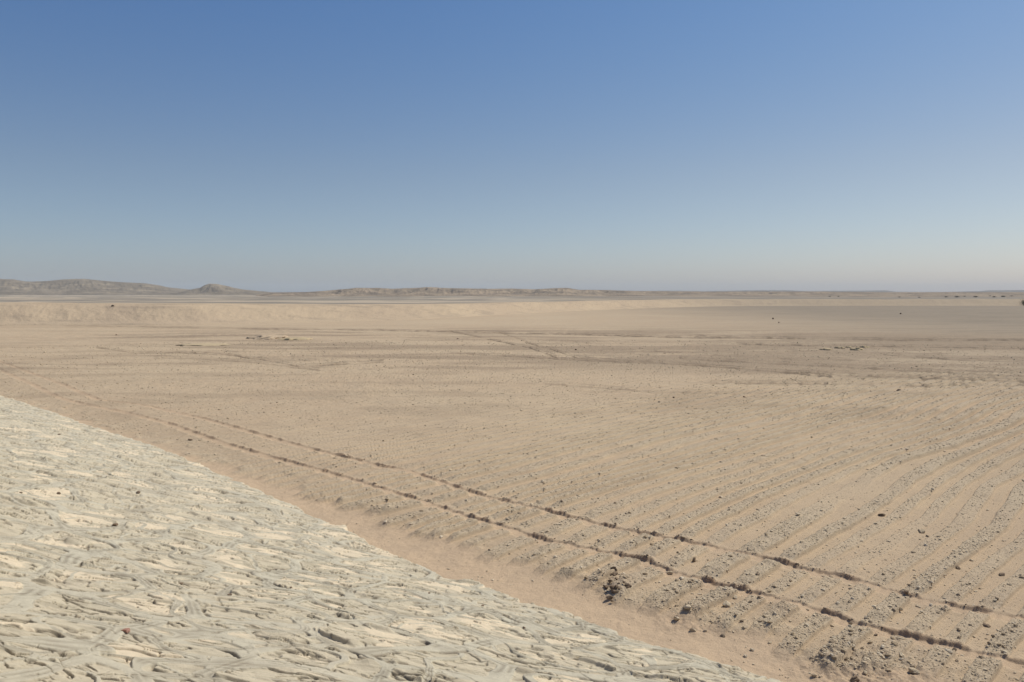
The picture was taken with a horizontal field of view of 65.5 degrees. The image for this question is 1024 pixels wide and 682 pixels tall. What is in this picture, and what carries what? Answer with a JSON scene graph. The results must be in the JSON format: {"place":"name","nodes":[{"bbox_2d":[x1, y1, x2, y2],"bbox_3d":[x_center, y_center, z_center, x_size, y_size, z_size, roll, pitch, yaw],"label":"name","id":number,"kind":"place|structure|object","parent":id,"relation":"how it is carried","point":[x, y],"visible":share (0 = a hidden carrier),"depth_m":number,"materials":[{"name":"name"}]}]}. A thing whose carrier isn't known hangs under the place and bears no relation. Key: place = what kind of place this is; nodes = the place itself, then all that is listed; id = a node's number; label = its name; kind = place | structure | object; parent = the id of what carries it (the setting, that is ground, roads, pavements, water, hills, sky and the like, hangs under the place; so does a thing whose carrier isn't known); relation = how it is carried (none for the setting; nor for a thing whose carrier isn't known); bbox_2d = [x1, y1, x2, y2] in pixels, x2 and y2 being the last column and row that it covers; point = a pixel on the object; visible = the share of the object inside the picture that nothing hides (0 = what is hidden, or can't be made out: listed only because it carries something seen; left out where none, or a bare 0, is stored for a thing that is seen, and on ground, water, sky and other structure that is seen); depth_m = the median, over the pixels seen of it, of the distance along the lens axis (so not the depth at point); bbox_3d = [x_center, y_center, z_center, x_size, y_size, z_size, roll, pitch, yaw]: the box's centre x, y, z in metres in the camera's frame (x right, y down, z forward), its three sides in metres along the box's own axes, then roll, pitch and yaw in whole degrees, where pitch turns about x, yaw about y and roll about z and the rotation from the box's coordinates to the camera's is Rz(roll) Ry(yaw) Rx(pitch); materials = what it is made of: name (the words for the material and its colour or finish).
{"place":"outdoors","nodes":[
{"label":"outdoors","id":0,"kind":"place"},
{"bbox_2d":[0,279,189,294],"bbox_3d":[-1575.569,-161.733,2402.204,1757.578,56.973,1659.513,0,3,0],"label":"hills","id":1,"kind":"structure","parent":0,"point":[62,287],"depth_m":2291.11,"materials":[{"name":"grey stone"}]},
{"bbox_2d":[175,284,272,294],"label":"hills","id":2,"kind":"structure","parent":0,"point":[212,289],"depth_m":2218.10,"materials":[{"name":"grey stone"}]},
{"bbox_2d":[0,395,780,681],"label":"mud slope","id":3,"kind":"structure","parent":0,"point":[84,582],"depth_m":11.76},
{"bbox_2d":[121,628,129,632],"bbox_3d":[-4.338,3.249,8.943,0.089,0.042,0.055,-5,8,20],"label":"brick fragment","id":4,"kind":"object","parent":3,"relation":"on","point":[126,630],"visible":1,"depth_m":8.93,"materials":[{"name":"pink brick"}]},
{"bbox_2d":[0,295,1023,681],"bbox_3d":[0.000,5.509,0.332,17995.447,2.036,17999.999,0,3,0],"label":"ground","id":5,"kind":"structure","parent":0,"point":[908,331],"depth_m":29.05,"materials":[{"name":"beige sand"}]},
{"bbox_2d":[175,343,229,345],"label":"sand mound","id":6,"kind":"object","parent":5,"relation":"on","point":[204,344],"visible":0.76,"depth_m":82.70,"materials":[{"name":"beige sand"}]},
{"bbox_2d":[246,334,287,338],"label":"sand mound","id":7,"kind":"object","parent":5,"relation":"on","point":[270,336],"visible":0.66,"depth_m":95.03,"materials":[{"name":"beige sand"}]},
{"bbox_2d":[278,337,312,339],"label":"sand mound","id":8,"kind":"object","parent":5,"relation":"on","point":[296,338],"visible":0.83,"depth_m":92.85,"materials":[{"name":"beige sand"}]},
{"bbox_2d":[722,601,730,607],"bbox_3d":[3.784,4.637,13.992,0.170,0.122,0.120,-3,5,-44],"label":"stone","id":9,"kind":"object","parent":5,"relation":"on","point":[727,604],"visible":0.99,"depth_m":13.97,"materials":[{"name":"beige stone"}]},
{"bbox_2d":[850,676,859,681],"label":"stone","id":10,"kind":"object","parent":5,"relation":"on","point":[854,679],"visible":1,"depth_m":11.26,"materials":[{"name":"stone"}]},
{"bbox_2d":[850,347,863,350],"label":"soil heap","id":11,"kind":"object","parent":5,"relation":"on","point":[856,348],"visible":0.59,"depth_m":75.87,"materials":[{"name":"beige soil"}]},
{"bbox_2d":[908,667,919,673],"bbox_3d":[5.787,4.762,11.483,0.115,0.087,0.178,0,3,-6],"label":"stone","id":12,"kind":"object","parent":5,"relation":"on","point":[913,670],"visible":1,"depth_m":11.45,"materials":[{"name":"beige stone"}]},
{"bbox_2d":[0,299,1023,324],"bbox_3d":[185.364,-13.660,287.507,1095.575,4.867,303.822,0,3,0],"label":"sand bank","id":13,"kind":"structure","parent":0,"point":[31,313],"depth_m":160.67,"materials":[{"name":"beige sand"}]},
{"bbox_2d":[0,0,1023,291],"label":"sky","id":14,"kind":"structure","parent":0,"point":[256,145],"materials":[{"name":"blue"}]},
{"bbox_2d":[256,287,1023,296],"bbox_3d":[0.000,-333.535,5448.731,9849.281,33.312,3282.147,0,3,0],"label":"distant hills","id":15,"kind":"structure","parent":0,"point":[855,291],"depth_m":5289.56,"materials":[{"name":"grey stone"}]}
]}

